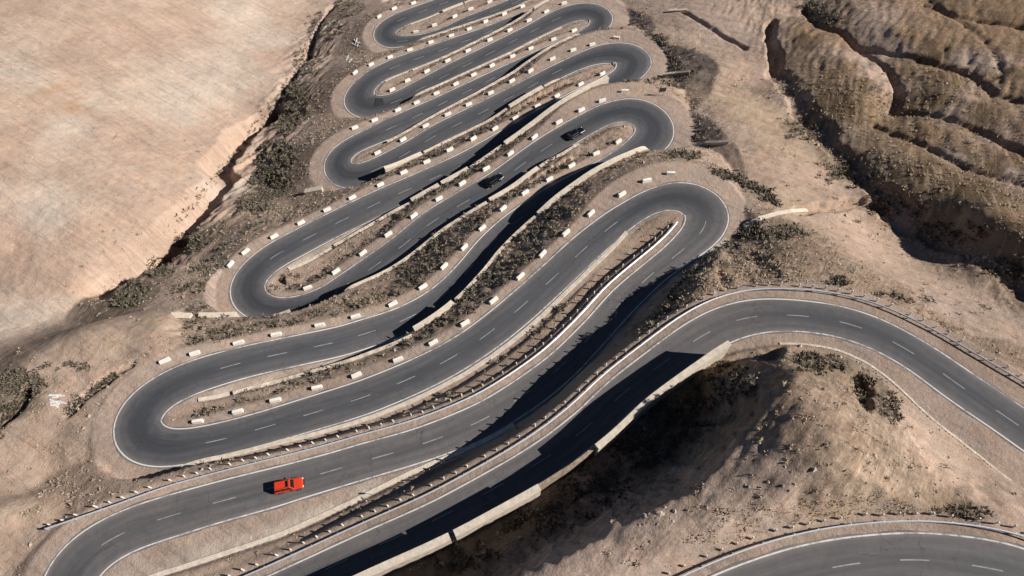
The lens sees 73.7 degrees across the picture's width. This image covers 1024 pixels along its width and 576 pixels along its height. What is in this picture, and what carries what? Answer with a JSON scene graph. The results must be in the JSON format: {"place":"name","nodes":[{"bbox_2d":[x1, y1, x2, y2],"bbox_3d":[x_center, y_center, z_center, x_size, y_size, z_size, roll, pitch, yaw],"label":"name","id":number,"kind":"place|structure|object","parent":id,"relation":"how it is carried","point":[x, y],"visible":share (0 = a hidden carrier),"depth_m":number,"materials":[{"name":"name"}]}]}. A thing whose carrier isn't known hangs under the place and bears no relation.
{"place":"outdoors","nodes":[
{"label":"outdoors","id":0,"kind":"place"},
{"bbox_2d":[0,0,1023,575],"bbox_3d":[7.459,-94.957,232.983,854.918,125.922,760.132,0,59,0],"label":"ground","id":1,"kind":"structure","parent":0,"point":[82,82],"depth_m":152.19,"materials":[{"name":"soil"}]},
{"bbox_2d":[48,394,65,407],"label":"lime mark","id":2,"kind":"object","parent":1,"relation":"on","point":[56,402],"visible":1,"depth_m":132.10,"materials":[{"name":"white paint"}]},
{"bbox_2d":[158,357,170,364],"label":"guard block","id":3,"kind":"structure","parent":1,"relation":"on","point":[164,360],"depth_m":135.36,"materials":[{"name":"white concrete"}]},
{"bbox_2d":[171,312,192,318],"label":"culvert headwall","id":4,"kind":"object","parent":1,"relation":"on","point":[181,315],"visible":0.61,"depth_m":147.10,"materials":[{"name":"concrete"}]},
{"bbox_2d":[189,350,200,356],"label":"guard block","id":5,"kind":"structure","parent":1,"relation":"on","point":[194,353],"depth_m":136.42,"materials":[{"name":"white concrete"}]},
{"bbox_2d":[191,419,203,423],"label":"guard block","id":6,"kind":"structure","parent":1,"relation":"on","point":[196,421],"depth_m":127.89,"materials":[{"name":"white concrete"}]},
{"bbox_2d":[198,392,229,401],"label":"drain kerb","id":7,"kind":"structure","parent":1,"relation":"on","point":[213,397],"depth_m":132.24,"materials":[{"name":"concrete"}]},
{"bbox_2d":[198,312,238,317],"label":"retaining wall","id":8,"kind":"structure","parent":1,"relation":"on","point":[216,314],"depth_m":147.20,"materials":[{"name":"concrete"}]},
{"bbox_2d":[227,260,233,267],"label":"guard block","id":9,"kind":"structure","parent":1,"relation":"on","point":[230,263],"depth_m":165.29,"materials":[{"name":"white concrete"}]},
{"bbox_2d":[232,408,243,414],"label":"guard block","id":10,"kind":"structure","parent":1,"relation":"on","point":[237,411],"depth_m":128.59,"materials":[{"name":"white concrete"}]},
{"bbox_2d":[232,339,243,345],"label":"guard block","id":11,"kind":"structure","parent":1,"relation":"on","point":[238,342],"depth_m":138.22,"materials":[{"name":"white concrete"}]},
{"bbox_2d":[241,247,249,254],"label":"guard block","id":12,"kind":"structure","parent":1,"relation":"on","point":[245,251],"depth_m":167.31,"materials":[{"name":"white concrete"}]},
{"bbox_2d":[270,232,278,239],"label":"guard block","id":13,"kind":"structure","parent":1,"relation":"on","point":[274,235],"depth_m":169.96,"materials":[{"name":"white concrete"}]},
{"bbox_2d":[269,397,280,402],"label":"guard block","id":14,"kind":"structure","parent":1,"relation":"on","point":[275,400],"depth_m":129.47,"materials":[{"name":"white concrete"}]},
{"bbox_2d":[270,331,281,336],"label":"guard block","id":15,"kind":"structure","parent":1,"relation":"on","point":[276,334],"depth_m":139.82,"materials":[{"name":"white concrete"}]},
{"bbox_2d":[272,309,290,315],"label":"retaining wall","id":16,"kind":"structure","parent":1,"relation":"on","point":[287,311],"depth_m":147.37,"materials":[{"name":"concrete"}]},
{"bbox_2d":[297,219,304,225],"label":"guard block","id":17,"kind":"structure","parent":1,"relation":"on","point":[302,221],"depth_m":172.49,"materials":[{"name":"white concrete"}]},
{"bbox_2d":[303,284,311,290],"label":"guard block","id":18,"kind":"structure","parent":1,"relation":"on","point":[307,287],"depth_m":160.79,"materials":[{"name":"white concrete"}]},
{"bbox_2d":[288,247,331,269],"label":"drain kerb","id":19,"kind":"structure","parent":1,"relation":"on","point":[308,260],"depth_m":166.92,"materials":[{"name":"concrete"}]},
{"bbox_2d":[304,186,323,195],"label":"culvert headwall","id":20,"kind":"object","parent":1,"relation":"on","point":[312,190],"visible":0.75,"depth_m":186.56,"materials":[{"name":"concrete"}]},
{"bbox_2d":[311,384,322,390],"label":"guard block","id":21,"kind":"structure","parent":1,"relation":"on","point":[316,387],"depth_m":130.41,"materials":[{"name":"white concrete"}]},
{"bbox_2d":[314,322,324,327],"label":"guard block","id":22,"kind":"structure","parent":1,"relation":"on","point":[318,325],"depth_m":141.54,"materials":[{"name":"white concrete"}]},
{"bbox_2d":[233,334,412,394],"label":"rubble wall","id":23,"kind":"structure","parent":1,"relation":"on","point":[265,384],"depth_m":134.92,"materials":[{"name":"beige stone"}]},
{"bbox_2d":[331,267,339,274],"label":"guard block","id":24,"kind":"structure","parent":1,"relation":"on","point":[335,271],"depth_m":162.57,"materials":[{"name":"white concrete"}]},
{"bbox_2d":[350,313,360,319],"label":"guard block","id":25,"kind":"structure","parent":1,"relation":"on","point":[354,316],"depth_m":143.24,"materials":[{"name":"white concrete"}]},
{"bbox_2d":[351,371,361,378],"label":"guard block","id":26,"kind":"structure","parent":1,"relation":"on","point":[356,374],"depth_m":131.47,"materials":[{"name":"white concrete"}]},
{"bbox_2d":[44,222,677,529],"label":"guardrail","id":27,"kind":"object","parent":1,"relation":"on","point":[255,462],"visible":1,"depth_m":121.30,"materials":[{"name":"metal"}]},
{"bbox_2d":[359,249,366,256],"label":"guard block","id":28,"kind":"structure","parent":1,"relation":"on","point":[363,252],"depth_m":164.81,"materials":[{"name":"white concrete"}]},
{"bbox_2d":[333,202,409,246],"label":"retaining wall","id":29,"kind":"structure","parent":1,"relation":"on","point":[368,225],"depth_m":171.87,"materials":[{"name":"grey concrete"}]},
{"bbox_2d":[384,230,392,237],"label":"guard block","id":30,"kind":"structure","parent":1,"relation":"on","point":[387,234],"depth_m":166.92,"materials":[{"name":"white concrete"}]},
{"bbox_2d":[388,300,397,307],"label":"guard block","id":31,"kind":"structure","parent":1,"relation":"on","point":[393,303],"depth_m":145.55,"materials":[{"name":"white concrete"}]},
{"bbox_2d":[393,356,403,362],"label":"guard block","id":32,"kind":"structure","parent":1,"relation":"on","point":[397,359],"depth_m":132.69,"materials":[{"name":"white concrete"}]},
{"bbox_2d":[353,533,451,575],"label":"retaining wall","id":33,"kind":"structure","parent":1,"relation":"on","point":[435,545],"depth_m":103.31,"materials":[{"name":"concrete"}]},
{"bbox_2d":[383,152,422,172],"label":"retaining wall","id":34,"kind":"structure","parent":1,"relation":"on","point":[389,167],"depth_m":188.07,"materials":[{"name":"concrete"}]},
{"bbox_2d":[410,212,417,218],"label":"guard block","id":35,"kind":"structure","parent":1,"relation":"on","point":[413,215],"depth_m":169.39,"materials":[{"name":"white concrete"}]},
{"bbox_2d":[343,201,486,291],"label":"rubble wall","id":36,"kind":"structure","parent":1,"relation":"on","point":[419,248],"depth_m":162.14,"materials":[{"name":"beige stone"}]},
{"bbox_2d":[418,282,427,290],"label":"guard block","id":37,"kind":"structure","parent":1,"relation":"on","point":[422,286],"depth_m":148.42,"materials":[{"name":"white concrete"}]},
{"bbox_2d":[410,183,439,201],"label":"retaining wall","id":38,"kind":"structure","parent":1,"relation":"on","point":[420,194],"depth_m":175.49,"materials":[{"name":"concrete"}]},
{"bbox_2d":[428,338,437,345],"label":"guard block","id":39,"kind":"structure","parent":1,"relation":"on","point":[433,342],"depth_m":134.32,"materials":[{"name":"white concrete"}]},
{"bbox_2d":[412,300,454,330],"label":"retaining wall","id":40,"kind":"structure","parent":1,"relation":"on","point":[437,314],"depth_m":140.39,"materials":[{"name":"concrete"}]},
{"bbox_2d":[435,195,442,201],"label":"guard block","id":41,"kind":"structure","parent":1,"relation":"on","point":[438,198],"depth_m":171.54,"materials":[{"name":"white concrete"}]},
{"bbox_2d":[440,262,447,269],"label":"guard block","id":42,"kind":"structure","parent":1,"relation":"on","point":[444,265],"depth_m":151.73,"materials":[{"name":"white concrete"}]},
{"bbox_2d":[442,2,462,11],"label":"retaining wall","id":43,"kind":"structure","parent":1,"relation":"on","point":[453,6],"depth_m":254.42,"materials":[{"name":"concrete"}]},
{"bbox_2d":[440,167,468,184],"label":"retaining wall","id":44,"kind":"structure","parent":1,"relation":"on","point":[453,176],"depth_m":177.43,"materials":[{"name":"concrete"}]},
{"bbox_2d":[458,180,465,186],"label":"guard block","id":45,"kind":"structure","parent":1,"relation":"on","point":[461,183],"depth_m":173.47,"materials":[{"name":"white concrete"}]},
{"bbox_2d":[461,243,467,250],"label":"guard block","id":46,"kind":"structure","parent":1,"relation":"on","point":[464,247],"depth_m":155.03,"materials":[{"name":"white concrete"}]},
{"bbox_2d":[423,108,506,151],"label":"rubble wall","id":47,"kind":"structure","parent":1,"relation":"on","point":[472,128],"depth_m":196.99,"materials":[{"name":"beige stone"}]},
{"bbox_2d":[460,319,469,327],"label":"guard block","id":48,"kind":"structure","parent":1,"relation":"on","point":[464,323],"depth_m":136.12,"materials":[{"name":"white concrete"}]},
{"bbox_2d":[412,9,531,70],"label":"rubble wall","id":49,"kind":"structure","parent":1,"relation":"on","point":[478,40],"depth_m":231.84,"materials":[{"name":"beige stone"}]},
{"bbox_2d":[416,0,530,41],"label":"rubble wall","id":50,"kind":"structure","parent":1,"relation":"on","point":[512,8],"depth_m":245.87,"materials":[{"name":"beige stone"}]},
{"bbox_2d":[414,38,538,96],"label":"rubble wall","id":51,"kind":"structure","parent":1,"relation":"on","point":[470,70],"depth_m":220.31,"materials":[{"name":"beige stone"}]},
{"bbox_2d":[478,224,485,231],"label":"guard block","id":52,"kind":"structure","parent":1,"relation":"on","point":[482,227],"depth_m":158.29,"materials":[{"name":"white concrete"}]},
{"bbox_2d":[387,34,578,142],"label":"rubble wall","id":53,"kind":"structure","parent":1,"relation":"on","point":[480,90],"depth_m":208.84,"materials":[{"name":"beige stone"}]},
{"bbox_2d":[482,165,489,171],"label":"guard block","id":54,"kind":"structure","parent":1,"relation":"on","point":[484,169],"depth_m":175.41,"materials":[{"name":"white concrete"}]},
{"bbox_2d":[470,145,502,167],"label":"rubble wall","id":55,"kind":"structure","parent":1,"relation":"on","point":[487,155],"depth_m":180.48,"materials":[{"name":"beige stone"}]},
{"bbox_2d":[489,296,497,304],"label":"guard block","id":56,"kind":"structure","parent":1,"relation":"on","point":[493,300],"depth_m":138.46,"materials":[{"name":"white concrete"}]},
{"bbox_2d":[454,215,535,300],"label":"rubble wall","id":57,"kind":"structure","parent":1,"relation":"on","point":[496,254],"depth_m":150.29,"materials":[{"name":"beige stone"}]},
{"bbox_2d":[453,484,540,540],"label":"retaining wall","id":58,"kind":"structure","parent":1,"relation":"on","point":[489,517],"depth_m":105.68,"materials":[{"name":"concrete"}]},
{"bbox_2d":[499,204,506,211],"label":"guard block","id":59,"kind":"structure","parent":1,"relation":"on","point":[503,207],"depth_m":161.82,"materials":[{"name":"white concrete"}]},
{"bbox_2d":[0,0,1023,571],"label":"dark scrub","id":60,"kind":"object","parent":1,"relation":"on","point":[132,294],"visible":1,"depth_m":141.54,"materials":[{"name":"green plant"}]},
{"bbox_2d":[0,0,1023,572],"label":"dry grass","id":61,"kind":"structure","parent":1,"relation":"on","point":[742,278],"depth_m":139.22,"materials":[{"name":"brown plant"}]},
{"bbox_2d":[488,166,539,201],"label":"retaining wall","id":62,"kind":"structure","parent":1,"relation":"on","point":[514,184],"depth_m":169.60,"materials":[{"name":"concrete"}]},
{"bbox_2d":[9,7,1023,575],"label":"rubble","id":63,"kind":"object","parent":1,"relation":"on","point":[659,513],"visible":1,"depth_m":146.07,"materials":[{"name":"beige stone"}]},
{"bbox_2d":[516,272,524,280],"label":"guard block","id":64,"kind":"structure","parent":1,"relation":"on","point":[520,276],"depth_m":141.01,"materials":[{"name":"white concrete"}]},
{"bbox_2d":[521,189,528,195],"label":"guard block","id":65,"kind":"structure","parent":1,"relation":"on","point":[525,192],"depth_m":164.86,"materials":[{"name":"white concrete"}]},
{"bbox_2d":[508,85,543,107],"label":"retaining wall","id":66,"kind":"structure","parent":1,"relation":"on","point":[525,96],"depth_m":200.29,"materials":[{"name":"concrete"}]},
{"bbox_2d":[533,0,548,8],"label":"retaining wall","id":67,"kind":"structure","parent":1,"relation":"on","point":[539,4],"depth_m":238.03,"materials":[{"name":"concrete"}]},
{"bbox_2d":[538,249,546,258],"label":"guard block","id":68,"kind":"structure","parent":1,"relation":"on","point":[542,253],"depth_m":143.57,"materials":[{"name":"white concrete"}]},
{"bbox_2d":[544,79,558,86],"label":"rubble wall","id":69,"kind":"structure","parent":1,"relation":"on","point":[551,82],"depth_m":203.69,"materials":[{"name":"beige stone"}]},
{"bbox_2d":[503,75,608,144],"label":"retaining wall","id":70,"kind":"structure","parent":1,"relation":"on","point":[604,80],"depth_m":185.63,"materials":[{"name":"concrete"}]},
{"bbox_2d":[555,119,562,124],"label":"guard block","id":71,"kind":"structure","parent":1,"relation":"on","point":[557,122],"depth_m":181.73,"materials":[{"name":"white concrete"}]},
{"bbox_2d":[539,143,579,166],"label":"rubble wall","id":72,"kind":"structure","parent":1,"relation":"on","point":[558,155],"depth_m":175.33,"materials":[{"name":"beige stone"}]},
{"bbox_2d":[562,228,569,236],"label":"guard block","id":73,"kind":"structure","parent":1,"relation":"on","point":[565,232],"depth_m":145.90,"materials":[{"name":"white concrete"}]},
{"bbox_2d":[538,446,595,490],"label":"retaining wall","id":74,"kind":"structure","parent":1,"relation":"on","point":[566,470],"depth_m":108.85,"materials":[{"name":"concrete"}]},
{"bbox_2d":[587,209,594,217],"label":"guard block","id":75,"kind":"structure","parent":1,"relation":"on","point":[591,212],"depth_m":148.13,"materials":[{"name":"white concrete"}]},
{"bbox_2d":[537,146,648,215],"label":"retaining wall","id":76,"kind":"structure","parent":1,"relation":"on","point":[569,187],"depth_m":158.63,"materials":[{"name":"concrete"}]},
{"bbox_2d":[617,190,625,197],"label":"guard block","id":77,"kind":"structure","parent":1,"relation":"on","point":[621,194],"depth_m":150.47,"materials":[{"name":"white concrete"}]},
{"bbox_2d":[621,89,628,92],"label":"guard block","id":78,"kind":"structure","parent":1,"relation":"on","point":[624,90],"depth_m":186.61,"materials":[{"name":"white concrete"}]},
{"bbox_2d":[244,288,1023,575],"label":"guardrail","id":79,"kind":"object","parent":1,"relation":"on","point":[949,338],"visible":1,"depth_m":117.40,"materials":[{"name":"metal"}]},
{"bbox_2d":[642,178,651,182],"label":"guard block","id":80,"kind":"structure","parent":1,"relation":"on","point":[646,180],"depth_m":152.11,"materials":[{"name":"white concrete"}]},
{"bbox_2d":[593,341,731,456],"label":"retaining wall","id":81,"kind":"structure","parent":1,"relation":"on","point":[719,352],"depth_m":112.53,"materials":[{"name":"concrete"}]},
{"bbox_2d":[659,87,666,94],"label":"board sign","id":82,"kind":"object","parent":1,"relation":"on","point":[662,89],"visible":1,"depth_m":184.36,"materials":[{"name":"metal"}]},
{"bbox_2d":[666,171,674,174],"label":"guard block","id":83,"kind":"structure","parent":1,"relation":"on","point":[670,172],"depth_m":152.98,"materials":[{"name":"white concrete"}]},
{"bbox_2d":[662,70,689,76],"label":"culvert headwall","id":84,"kind":"object","parent":1,"relation":"on","point":[670,74],"visible":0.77,"depth_m":204.52,"materials":[{"name":"concrete"}]},
{"bbox_2d":[668,8,686,13],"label":"culvert headwall","id":85,"kind":"object","parent":1,"relation":"on","point":[682,10],"visible":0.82,"depth_m":225.99,"materials":[{"name":"concrete"}]},
{"bbox_2d":[704,139,729,144],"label":"culvert headwall","id":86,"kind":"object","parent":1,"relation":"on","point":[719,142],"visible":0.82,"depth_m":171.62,"materials":[{"name":"concrete"}]},
{"bbox_2d":[743,208,808,227],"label":"culvert headwall","id":87,"kind":"object","parent":1,"relation":"on","point":[800,211],"visible":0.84,"depth_m":145.99,"materials":[{"name":"concrete"}]},
{"bbox_2d":[683,519,1023,575],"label":"guardrail","id":88,"kind":"object","parent":1,"relation":"on","point":[851,524],"visible":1,"depth_m":92.48,"materials":[{"name":"metal"}]},
{"bbox_2d":[779,342,1011,480],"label":"drain kerb","id":89,"kind":"structure","parent":1,"relation":"on","point":[912,400],"depth_m":114.01,"materials":[{"name":"beige concrete"}]},
{"bbox_2d":[43,0,1023,575],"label":"road","id":90,"kind":"structure","parent":0,"point":[145,434],"depth_m":133.11,"materials":[{"name":"grey asphalt"}]},
{"bbox_2d":[273,477,304,494],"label":"car","id":91,"kind":"object","parent":90,"relation":"on","point":[287,485],"visible":1,"depth_m":116.02,"materials":[{"name":"red paint"}]},
{"bbox_2d":[149,423,514,575],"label":"drain kerb","id":92,"kind":"structure","parent":90,"relation":"on","point":[334,509],"depth_m":115.20,"materials":[{"name":"concrete"}]},
{"bbox_2d":[384,71,408,81],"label":"drain kerb","id":93,"kind":"structure","parent":90,"relation":"on","point":[386,80],"depth_m":225.34,"materials":[{"name":"concrete"}]},
{"bbox_2d":[180,231,627,468],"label":"drain kerb","id":94,"kind":"structure","parent":90,"relation":"on","point":[461,375],"depth_m":129.28,"materials":[{"name":"concrete"}]},
{"bbox_2d":[410,12,439,24],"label":"drain kerb","id":95,"kind":"structure","parent":90,"relation":"on","point":[425,18],"depth_m":252.05,"materials":[{"name":"concrete"}]},
{"bbox_2d":[485,173,503,187],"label":"car","id":96,"kind":"object","parent":90,"relation":"on","point":[493,180],"visible":1,"depth_m":172.45,"materials":[{"name":"black paint"}]},
{"bbox_2d":[538,27,561,38],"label":"drain kerb","id":97,"kind":"structure","parent":90,"relation":"on","point":[550,32],"depth_m":230.94,"materials":[{"name":"concrete"}]},
{"bbox_2d":[566,127,584,139],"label":"car","id":98,"kind":"object","parent":90,"relation":"on","point":[574,134],"visible":1,"depth_m":178.78,"materials":[{"name":"black paint"}]},
{"bbox_2d":[709,530,1023,575],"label":"road","id":99,"kind":"structure","parent":0,"point":[905,553],"depth_m":91.38,"materials":[{"name":"grey asphalt"}]}
]}

